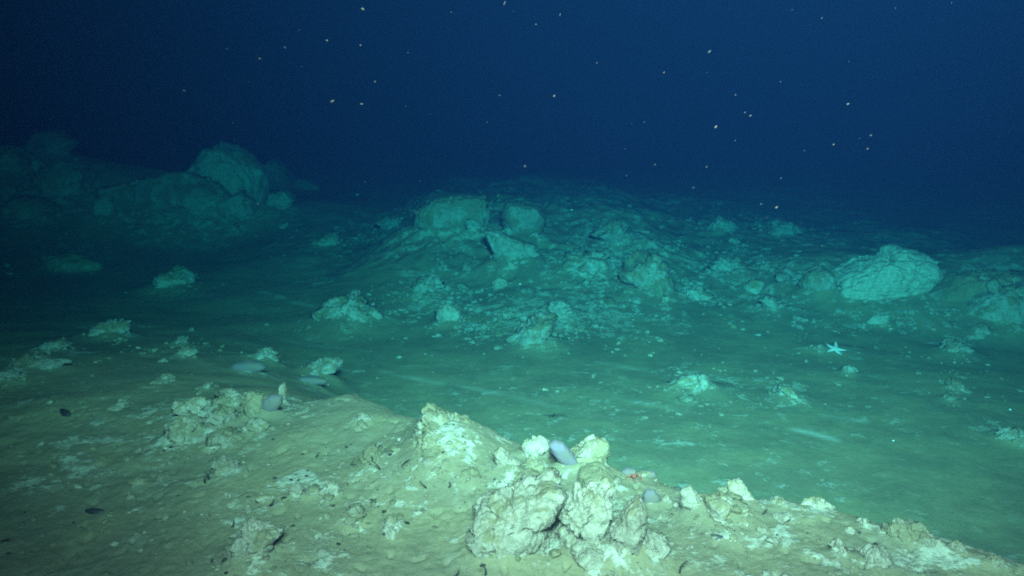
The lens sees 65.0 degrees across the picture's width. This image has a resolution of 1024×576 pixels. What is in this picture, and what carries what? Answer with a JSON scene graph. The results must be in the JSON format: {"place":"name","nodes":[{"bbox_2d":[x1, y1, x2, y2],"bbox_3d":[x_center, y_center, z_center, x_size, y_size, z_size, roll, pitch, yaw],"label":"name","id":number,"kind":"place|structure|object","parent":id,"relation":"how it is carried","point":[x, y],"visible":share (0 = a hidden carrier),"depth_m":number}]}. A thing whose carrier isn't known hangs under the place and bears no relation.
{"place":"outdoors","nodes":[
{"label":"outdoors","id":0,"kind":"place"},
{"bbox_2d":[5,374,1017,575],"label":"gravel","id":1,"kind":"structure","parent":0,"point":[692,530],"depth_m":3.05},
{"bbox_2d":[0,136,1023,575],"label":"sea floor","id":2,"kind":"structure","parent":0,"point":[944,470],"depth_m":7.83},
{"bbox_2d":[0,367,28,377],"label":"floor rock","id":3,"kind":"object","parent":2,"relation":"on","point":[15,372],"visible":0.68,"depth_m":5.43},
{"bbox_2d":[0,145,36,172],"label":"outcrop boulder","id":4,"kind":"object","parent":2,"relation":"on","point":[13,159],"visible":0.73,"depth_m":16.02},
{"bbox_2d":[0,195,61,220],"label":"outcrop boulder","id":5,"kind":"object","parent":2,"relation":"on","point":[34,207],"visible":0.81,"depth_m":14.97},
{"bbox_2d":[7,354,71,369],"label":"floor rock","id":6,"kind":"object","parent":2,"relation":"on","point":[43,362],"visible":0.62,"depth_m":5.69},
{"bbox_2d":[24,130,79,155],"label":"outcrop boulder","id":7,"kind":"object","parent":2,"relation":"on","point":[58,143],"visible":0.84,"depth_m":16.94},
{"bbox_2d":[32,339,72,348],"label":"floor rock","id":8,"kind":"object","parent":2,"relation":"on","point":[59,344],"visible":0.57,"depth_m":6.72},
{"bbox_2d":[29,159,96,195],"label":"outcrop boulder","id":9,"kind":"object","parent":2,"relation":"on","point":[67,177],"visible":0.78,"depth_m":15.77},
{"bbox_2d":[39,252,102,271],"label":"outcrop boulder","id":10,"kind":"object","parent":2,"relation":"on","point":[74,262],"visible":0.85,"depth_m":12.88},
{"bbox_2d":[91,195,115,214],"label":"outcrop boulder","id":11,"kind":"object","parent":2,"relation":"on","point":[105,205],"visible":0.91,"depth_m":15.65},
{"bbox_2d":[88,318,131,335],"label":"floor rock","id":12,"kind":"object","parent":2,"relation":"on","point":[121,326],"visible":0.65,"depth_m":7.87},
{"bbox_2d":[127,476,145,484],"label":"ridge rock","id":13,"kind":"object","parent":2,"relation":"on","point":[136,480],"visible":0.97,"depth_m":3.53},
{"bbox_2d":[96,170,215,213],"bbox_3d":[-7.123,-1.871,16.388,2.638,1.035,1.123,0,11,0],"label":"outcrop boulder","id":14,"kind":"object","parent":2,"relation":"on","point":[146,192],"visible":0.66,"depth_m":15.99},
{"bbox_2d":[152,264,196,288],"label":"floor rock","id":15,"kind":"object","parent":2,"relation":"on","point":[178,274],"visible":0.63,"depth_m":11.67},
{"bbox_2d":[174,336,188,343],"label":"floor rock","id":16,"kind":"object","parent":2,"relation":"on","point":[181,339],"visible":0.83,"depth_m":7.57},
{"bbox_2d":[161,411,203,442],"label":"ridge rock","id":17,"kind":"object","parent":2,"relation":"on","point":[180,428],"visible":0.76,"depth_m":4.04},
{"bbox_2d":[175,346,198,355],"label":"floor rock","id":18,"kind":"object","parent":2,"relation":"on","point":[189,350],"visible":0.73,"depth_m":6.58},
{"bbox_2d":[171,396,212,415],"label":"ridge rock","id":19,"kind":"object","parent":2,"relation":"on","point":[195,405],"visible":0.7,"depth_m":4.39},
{"bbox_2d":[162,176,231,217],"bbox_3d":[-6.336,-1.812,16.383,1.323,0.933,1.292,0,11,0],"label":"outcrop boulder","id":20,"kind":"object","parent":2,"relation":"on","point":[203,200],"visible":0.7,"depth_m":15.92},
{"bbox_2d":[202,404,240,427],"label":"ridge rock","id":21,"kind":"object","parent":2,"relation":"on","point":[220,415],"visible":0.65,"depth_m":4.13},
{"bbox_2d":[205,426,244,448],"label":"ridge rock","id":22,"kind":"object","parent":2,"relation":"on","point":[227,436],"visible":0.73,"depth_m":3.90},
{"bbox_2d":[210,454,239,474],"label":"ridge rock","id":23,"kind":"object","parent":2,"relation":"on","point":[222,464],"visible":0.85,"depth_m":3.54},
{"bbox_2d":[186,141,269,204],"bbox_3d":[-6.109,-2.309,17.143,1.825,1.626,1.600,0,11,0],"label":"outcrop boulder","id":24,"kind":"object","parent":2,"relation":"on","point":[233,169],"visible":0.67,"depth_m":16.53},
{"bbox_2d":[213,388,244,406],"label":"ridge rock","id":25,"kind":"object","parent":2,"relation":"on","point":[230,397],"visible":0.62,"depth_m":4.58},
{"bbox_2d":[226,189,255,218],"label":"outcrop boulder","id":26,"kind":"object","parent":2,"relation":"on","point":[241,204],"visible":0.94,"depth_m":16.21},
{"bbox_2d":[230,360,266,371],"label":"smooth stone","id":27,"kind":"object","parent":2,"relation":"on","point":[252,365],"visible":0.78,"depth_m":6.28},
{"bbox_2d":[239,391,267,417],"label":"ridge rock","id":28,"kind":"object","parent":2,"relation":"on","point":[251,404],"visible":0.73,"depth_m":4.19},
{"bbox_2d":[225,516,285,559],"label":"ridge rock","id":29,"kind":"object","parent":2,"relation":"on","point":[259,537],"visible":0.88,"depth_m":2.78},
{"bbox_2d":[242,417,270,433],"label":"ridge rock","id":30,"kind":"object","parent":2,"relation":"on","point":[256,424],"visible":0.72,"depth_m":4.02},
{"bbox_2d":[255,495,274,502],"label":"stone","id":31,"kind":"object","parent":2,"relation":"on","point":[262,498],"visible":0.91,"depth_m":3.22},
{"bbox_2d":[254,347,281,361],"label":"floor rock","id":32,"kind":"object","parent":2,"relation":"on","point":[264,352],"visible":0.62,"depth_m":7.23},
{"bbox_2d":[262,394,282,411],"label":"smooth stone","id":33,"kind":"object","parent":2,"relation":"on","point":[272,402],"visible":0.94,"depth_m":4.21},
{"bbox_2d":[262,157,296,188],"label":"outcrop boulder","id":34,"kind":"object","parent":2,"relation":"on","point":[280,175],"visible":0.69,"depth_m":23.32},
{"bbox_2d":[266,190,295,208],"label":"outcrop boulder","id":35,"kind":"object","parent":2,"relation":"on","point":[282,199],"visible":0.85,"depth_m":16.89},
{"bbox_2d":[278,382,286,400],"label":"ridge rock","id":36,"kind":"object","parent":2,"relation":"on","point":[282,390],"visible":0.78,"depth_m":4.51},
{"bbox_2d":[288,482,304,495],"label":"ridge rock","id":37,"kind":"object","parent":2,"relation":"on","point":[296,488],"visible":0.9,"depth_m":3.25},
{"bbox_2d":[292,178,320,189],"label":"outcrop boulder","id":38,"kind":"object","parent":2,"relation":"on","point":[305,183],"visible":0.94,"depth_m":23.59},
{"bbox_2d":[298,376,326,384],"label":"smooth stone","id":39,"kind":"object","parent":2,"relation":"on","point":[315,380],"visible":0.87,"depth_m":6.42},
{"bbox_2d":[305,485,319,495],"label":"ridge rock","id":40,"kind":"object","parent":2,"relation":"on","point":[311,490],"visible":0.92,"depth_m":3.26},
{"bbox_2d":[304,356,342,374],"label":"floor rock","id":41,"kind":"object","parent":2,"relation":"on","point":[328,365],"visible":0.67,"depth_m":7.08},
{"bbox_2d":[310,232,340,245],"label":"slope rock","id":42,"kind":"object","parent":2,"relation":"on","point":[330,238],"visible":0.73,"depth_m":14.22},
{"bbox_2d":[319,479,343,496],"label":"ridge rock","id":43,"kind":"object","parent":2,"relation":"on","point":[334,487],"visible":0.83,"depth_m":3.26},
{"bbox_2d":[311,289,384,322],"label":"floor rock","id":44,"kind":"object","parent":2,"relation":"on","point":[353,304],"visible":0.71,"depth_m":9.66},
{"bbox_2d":[341,502,366,522],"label":"ridge rock","id":45,"kind":"object","parent":2,"relation":"on","point":[357,512],"visible":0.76,"depth_m":3.07},
{"bbox_2d":[355,413,373,420],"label":"ridge rock","id":46,"kind":"object","parent":2,"relation":"on","point":[360,416],"visible":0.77,"depth_m":4.07},
{"bbox_2d":[350,442,384,467],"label":"ridge rock","id":47,"kind":"object","parent":2,"relation":"on","point":[363,458],"visible":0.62,"depth_m":3.50},
{"bbox_2d":[373,214,401,229],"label":"slope rock","id":48,"kind":"object","parent":2,"relation":"on","point":[388,222],"visible":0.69,"depth_m":15.67},
{"bbox_2d":[380,522,399,539],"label":"ridge rock","id":49,"kind":"object","parent":2,"relation":"on","point":[390,529],"visible":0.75,"depth_m":2.95},
{"bbox_2d":[382,513,397,525],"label":"ridge rock","id":50,"kind":"object","parent":2,"relation":"on","point":[392,518],"visible":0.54,"depth_m":3.02},
{"bbox_2d":[410,274,444,292],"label":"slope rock","id":51,"kind":"object","parent":2,"relation":"on","point":[424,283],"visible":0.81,"depth_m":10.80},
{"bbox_2d":[421,453,448,471],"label":"ridge rock","id":52,"kind":"object","parent":2,"relation":"on","point":[427,460],"visible":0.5,"depth_m":3.35},
{"bbox_2d":[411,403,471,451],"bbox_3d":[-0.273,0.733,3.678,0.410,0.358,0.633,0,11,0],"label":"ridge rock","id":53,"kind":"object","parent":2,"relation":"on","point":[433,417],"visible":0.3,"depth_m":3.63},
{"bbox_2d":[436,304,462,320],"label":"slope rock","id":54,"kind":"object","parent":2,"relation":"on","point":[452,312],"visible":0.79,"depth_m":9.67},
{"bbox_2d":[414,194,491,234],"bbox_3d":[-0.951,-1.155,12.985,1.249,0.725,0.822,0,11,0],"label":"slope rock","id":55,"kind":"object","parent":2,"relation":"on","point":[451,211],"visible":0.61,"depth_m":12.69},
{"bbox_2d":[457,283,473,291],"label":"stone","id":56,"kind":"object","parent":2,"relation":"on","point":[463,287],"visible":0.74,"depth_m":10.98},
{"bbox_2d":[461,466,478,477],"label":"ridge rock","id":57,"kind":"object","parent":2,"relation":"on","point":[472,472],"visible":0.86,"depth_m":3.28},
{"bbox_2d":[465,219,481,231],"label":"stone","id":58,"kind":"object","parent":2,"relation":"on","point":[471,225],"visible":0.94,"depth_m":12.62},
{"bbox_2d":[465,530,492,558],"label":"outcrop rock","id":59,"kind":"object","parent":2,"relation":"on","point":[479,552],"visible":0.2,"depth_m":2.76},
{"bbox_2d":[491,277,508,288],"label":"stone","id":60,"kind":"object","parent":2,"relation":"on","point":[500,283],"visible":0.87,"depth_m":10.93},
{"bbox_2d":[1,399,1005,573],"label":"debris","id":61,"kind":"object","parent":2,"relation":"on","point":[337,543],"visible":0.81,"depth_m":3.18},
{"bbox_2d":[493,446,520,465],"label":"ridge rock","id":62,"kind":"object","parent":2,"relation":"on","point":[502,456],"visible":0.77,"depth_m":3.36},
{"bbox_2d":[484,229,540,262],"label":"slope rock","id":63,"kind":"object","parent":2,"relation":"on","point":[503,245],"visible":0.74,"depth_m":11.41},
{"bbox_2d":[506,333,521,343],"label":"stone","id":64,"kind":"object","parent":2,"relation":"on","point":[510,339],"visible":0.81,"depth_m":8.77},
{"bbox_2d":[469,467,565,558],"bbox_3d":[0.018,0.850,2.921,0.339,0.335,0.386,0,11,0],"label":"outcrop rock","id":65,"kind":"object","parent":2,"relation":"on","point":[516,518],"visible":0.85,"depth_m":2.80},
{"bbox_2d":[501,200,546,232],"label":"slope rock","id":66,"kind":"object","parent":2,"relation":"on","point":[516,216],"visible":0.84,"depth_m":12.49},
{"bbox_2d":[522,455,545,470],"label":"ridge rock","id":67,"kind":"object","parent":2,"relation":"on","point":[532,462],"visible":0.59,"depth_m":3.42},
{"bbox_2d":[521,435,550,457],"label":"ridge rock","id":68,"kind":"object","parent":2,"relation":"on","point":[535,446],"visible":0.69,"depth_m":3.54},
{"bbox_2d":[515,311,557,344],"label":"slope rock","id":69,"kind":"object","parent":2,"relation":"on","point":[536,328],"visible":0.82,"depth_m":8.72},
{"bbox_2d":[527,467,560,487],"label":"outcrop rock","id":70,"kind":"object","parent":2,"relation":"on","point":[544,469],"visible":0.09,"depth_m":3.40},
{"bbox_2d":[513,467,539,481],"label":"ridge rock","id":71,"kind":"object","parent":70,"relation":"on","point":[529,471],"visible":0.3,"depth_m":3.31},
{"bbox_2d":[544,300,575,313],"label":"slope rock","id":72,"kind":"object","parent":2,"relation":"on","point":[559,306],"visible":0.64,"depth_m":9.78},
{"bbox_2d":[548,439,577,464],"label":"smooth stone","id":73,"kind":"object","parent":2,"relation":"on","point":[562,453],"visible":0.96,"depth_m":3.42},
{"bbox_2d":[554,477,616,548],"bbox_3d":[0.262,0.833,2.861,0.227,0.315,0.213,0,11,0],"label":"outcrop rock","id":74,"kind":"object","parent":2,"relation":"on","point":[585,512],"visible":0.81,"depth_m":2.79},
{"bbox_2d":[570,541,604,571],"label":"outcrop rock","id":75,"kind":"object","parent":2,"relation":"on","point":[587,556],"visible":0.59,"depth_m":2.72},
{"bbox_2d":[606,495,648,556],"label":"outcrop rock","id":76,"kind":"object","parent":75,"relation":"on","point":[627,528],"visible":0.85,"depth_m":2.70},
{"bbox_2d":[570,434,610,464],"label":"ridge rock","id":77,"kind":"object","parent":2,"relation":"on","point":[591,448],"visible":0.7,"depth_m":3.44},
{"bbox_2d":[560,247,623,275],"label":"slope rock","id":78,"kind":"object","parent":2,"relation":"on","point":[594,262],"visible":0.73,"depth_m":11.16},
{"bbox_2d":[577,461,616,488],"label":"outcrop rock","id":79,"kind":"object","parent":2,"relation":"on","point":[594,471],"visible":0.52,"depth_m":3.31},
{"bbox_2d":[602,296,617,305],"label":"stone","id":80,"kind":"object","parent":2,"relation":"on","point":[609,301],"visible":1,"depth_m":10.24},
{"bbox_2d":[589,219,638,244],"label":"slope rock","id":81,"kind":"object","parent":2,"relation":"on","point":[615,230],"visible":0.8,"depth_m":12.04},
{"bbox_2d":[621,467,636,475],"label":"smooth stone","id":82,"kind":"object","parent":2,"relation":"on","point":[627,471],"visible":0.81,"depth_m":3.40},
{"bbox_2d":[618,249,675,296],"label":"slope rock","id":83,"kind":"object","parent":2,"relation":"on","point":[645,270],"visible":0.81,"depth_m":10.50},
{"bbox_2d":[643,489,659,502],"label":"smooth stone","id":84,"kind":"object","parent":2,"relation":"on","point":[651,496],"visible":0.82,"depth_m":3.14},
{"bbox_2d":[642,529,670,559],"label":"outcrop rock","id":85,"kind":"object","parent":2,"relation":"on","point":[656,544],"visible":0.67,"depth_m":2.73},
{"bbox_2d":[667,374,714,390],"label":"floor rock","id":86,"kind":"object","parent":2,"relation":"on","point":[703,381],"visible":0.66,"depth_m":7.28},
{"bbox_2d":[679,484,702,509],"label":"ridge rock","id":87,"kind":"object","parent":2,"relation":"on","point":[690,497],"visible":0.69,"depth_m":3.03},
{"bbox_2d":[681,285,703,300],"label":"slope rock","id":88,"kind":"object","parent":2,"relation":"on","point":[692,292],"visible":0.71,"depth_m":10.47},
{"bbox_2d":[700,291,714,300],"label":"stone","id":89,"kind":"object","parent":2,"relation":"on","point":[708,295],"visible":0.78,"depth_m":10.44},
{"bbox_2d":[705,215,738,231],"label":"slope rock","id":90,"kind":"object","parent":2,"relation":"on","point":[727,225],"visible":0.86,"depth_m":13.64},
{"bbox_2d":[707,253,744,271],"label":"slope rock","id":91,"kind":"object","parent":2,"relation":"on","point":[720,262],"visible":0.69,"depth_m":11.38},
{"bbox_2d":[707,508,753,526],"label":"ridge rock","id":92,"kind":"object","parent":2,"relation":"on","point":[745,518],"visible":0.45,"depth_m":2.95},
{"bbox_2d":[702,490,750,519],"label":"ridge rock","id":93,"kind":"object","parent":92,"relation":"on","point":[717,504],"visible":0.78,"depth_m":2.99},
{"bbox_2d":[717,477,755,501],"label":"ridge rock","id":94,"kind":"object","parent":2,"relation":"on","point":[737,486],"visible":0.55,"depth_m":3.16},
{"bbox_2d":[742,279,764,293],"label":"stone","id":95,"kind":"object","parent":2,"relation":"on","point":[754,286],"visible":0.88,"depth_m":10.60},
{"bbox_2d":[756,524,767,534],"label":"stone","id":96,"kind":"object","parent":2,"relation":"on","point":[761,529],"visible":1,"depth_m":2.90},
{"bbox_2d":[759,294,779,308],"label":"slope rock","id":97,"kind":"object","parent":2,"relation":"on","point":[766,301],"visible":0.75,"depth_m":9.96},
{"bbox_2d":[770,498,789,507],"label":"ridge rock","id":98,"kind":"object","parent":2,"relation":"on","point":[779,501],"visible":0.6,"depth_m":3.13},
{"bbox_2d":[773,512,790,522],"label":"stone","id":99,"kind":"object","parent":2,"relation":"on","point":[781,517],"visible":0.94,"depth_m":3.00},
{"bbox_2d":[774,272,791,282],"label":"stone","id":100,"kind":"object","parent":2,"relation":"on","point":[781,277],"visible":0.94,"depth_m":10.72},
{"bbox_2d":[765,219,802,234],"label":"slope rock","id":101,"kind":"object","parent":2,"relation":"on","point":[776,227],"visible":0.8,"depth_m":13.34},
{"bbox_2d":[772,384,797,398],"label":"floor rock","id":102,"kind":"object","parent":2,"relation":"on","point":[785,389],"visible":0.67,"depth_m":7.06},
{"bbox_2d":[797,267,837,290],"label":"bank rock","id":103,"kind":"object","parent":2,"relation":"on","point":[820,279],"visible":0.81,"depth_m":10.25},
{"bbox_2d":[801,496,836,509],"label":"ridge rock","id":104,"kind":"object","parent":2,"relation":"on","point":[821,503],"visible":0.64,"depth_m":3.15},
{"bbox_2d":[827,342,845,354],"bbox_3d":[3.445,0.645,8.573,0.211,0.024,0.236,-3,31,-4],"label":"sea star","id":105,"kind":"object","parent":2,"relation":"on","point":[835,348],"visible":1,"depth_m":8.55},
{"bbox_2d":[828,538,845,554],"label":"ridge rock","id":106,"kind":"object","parent":2,"relation":"on","point":[837,544],"visible":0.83,"depth_m":2.75},
{"bbox_2d":[841,363,858,372],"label":"floor rock","id":107,"kind":"object","parent":2,"relation":"on","point":[847,367],"visible":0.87,"depth_m":7.83},
{"bbox_2d":[859,543,893,569],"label":"ridge rock","id":108,"kind":"object","parent":2,"relation":"on","point":[879,556],"visible":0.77,"depth_m":2.66},
{"bbox_2d":[866,314,889,323],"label":"bank rock","id":109,"kind":"object","parent":2,"relation":"on","point":[877,319],"visible":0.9,"depth_m":9.44},
{"bbox_2d":[830,244,943,299],"bbox_3d":[4.774,-0.122,10.363,1.456,0.874,1.015,0,11,0],"label":"boulder","id":110,"kind":"object","parent":2,"relation":"on","point":[889,271],"visible":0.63,"depth_m":9.98},
{"bbox_2d":[880,518,928,541],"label":"ridge rock","id":111,"kind":"object","parent":2,"relation":"on","point":[901,529],"visible":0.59,"depth_m":2.86},
{"bbox_2d":[911,530,946,547],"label":"ridge rock","id":112,"kind":"object","parent":2,"relation":"on","point":[929,538],"visible":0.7,"depth_m":2.80},
{"bbox_2d":[945,376,965,389],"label":"floor rock","id":113,"kind":"object","parent":2,"relation":"on","point":[951,381],"visible":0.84,"depth_m":7.38},
{"bbox_2d":[939,337,974,353],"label":"floor rock","id":114,"kind":"object","parent":2,"relation":"on","point":[950,344],"visible":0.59,"depth_m":8.55},
{"bbox_2d":[948,539,968,553],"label":"ridge rock","id":115,"kind":"object","parent":2,"relation":"on","point":[957,545],"visible":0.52,"depth_m":2.79},
{"bbox_2d":[927,269,1023,300],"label":"bank rock","id":116,"kind":"object","parent":2,"relation":"on","point":[969,285],"visible":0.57,"depth_m":9.72},
{"bbox_2d":[971,322,991,334],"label":"bank rock","id":117,"kind":"object","parent":2,"relation":"on","point":[981,328],"visible":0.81,"depth_m":9.04},
{"bbox_2d":[965,278,1023,323],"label":"bank rock","id":118,"kind":"object","parent":2,"relation":"on","point":[997,302],"visible":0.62,"depth_m":9.31},
{"bbox_2d":[983,554,1006,567],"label":"ridge rock","id":119,"kind":"object","parent":2,"relation":"on","point":[997,560],"visible":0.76,"depth_m":2.69},
{"bbox_2d":[995,426,1017,439],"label":"floor rock","id":120,"kind":"object","parent":2,"relation":"on","point":[1009,430],"visible":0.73,"depth_m":6.17},
{"bbox_2d":[0,273,1023,447],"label":"gravel","id":121,"kind":"structure","parent":0,"point":[122,403],"depth_m":7.30},
{"bbox_2d":[0,0,1023,159],"label":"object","id":122,"kind":"structure","parent":0,"point":[908,72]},
{"bbox_2d":[277,189,1005,357],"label":"gravel","id":123,"kind":"structure","parent":0,"point":[469,325],"depth_m":10.46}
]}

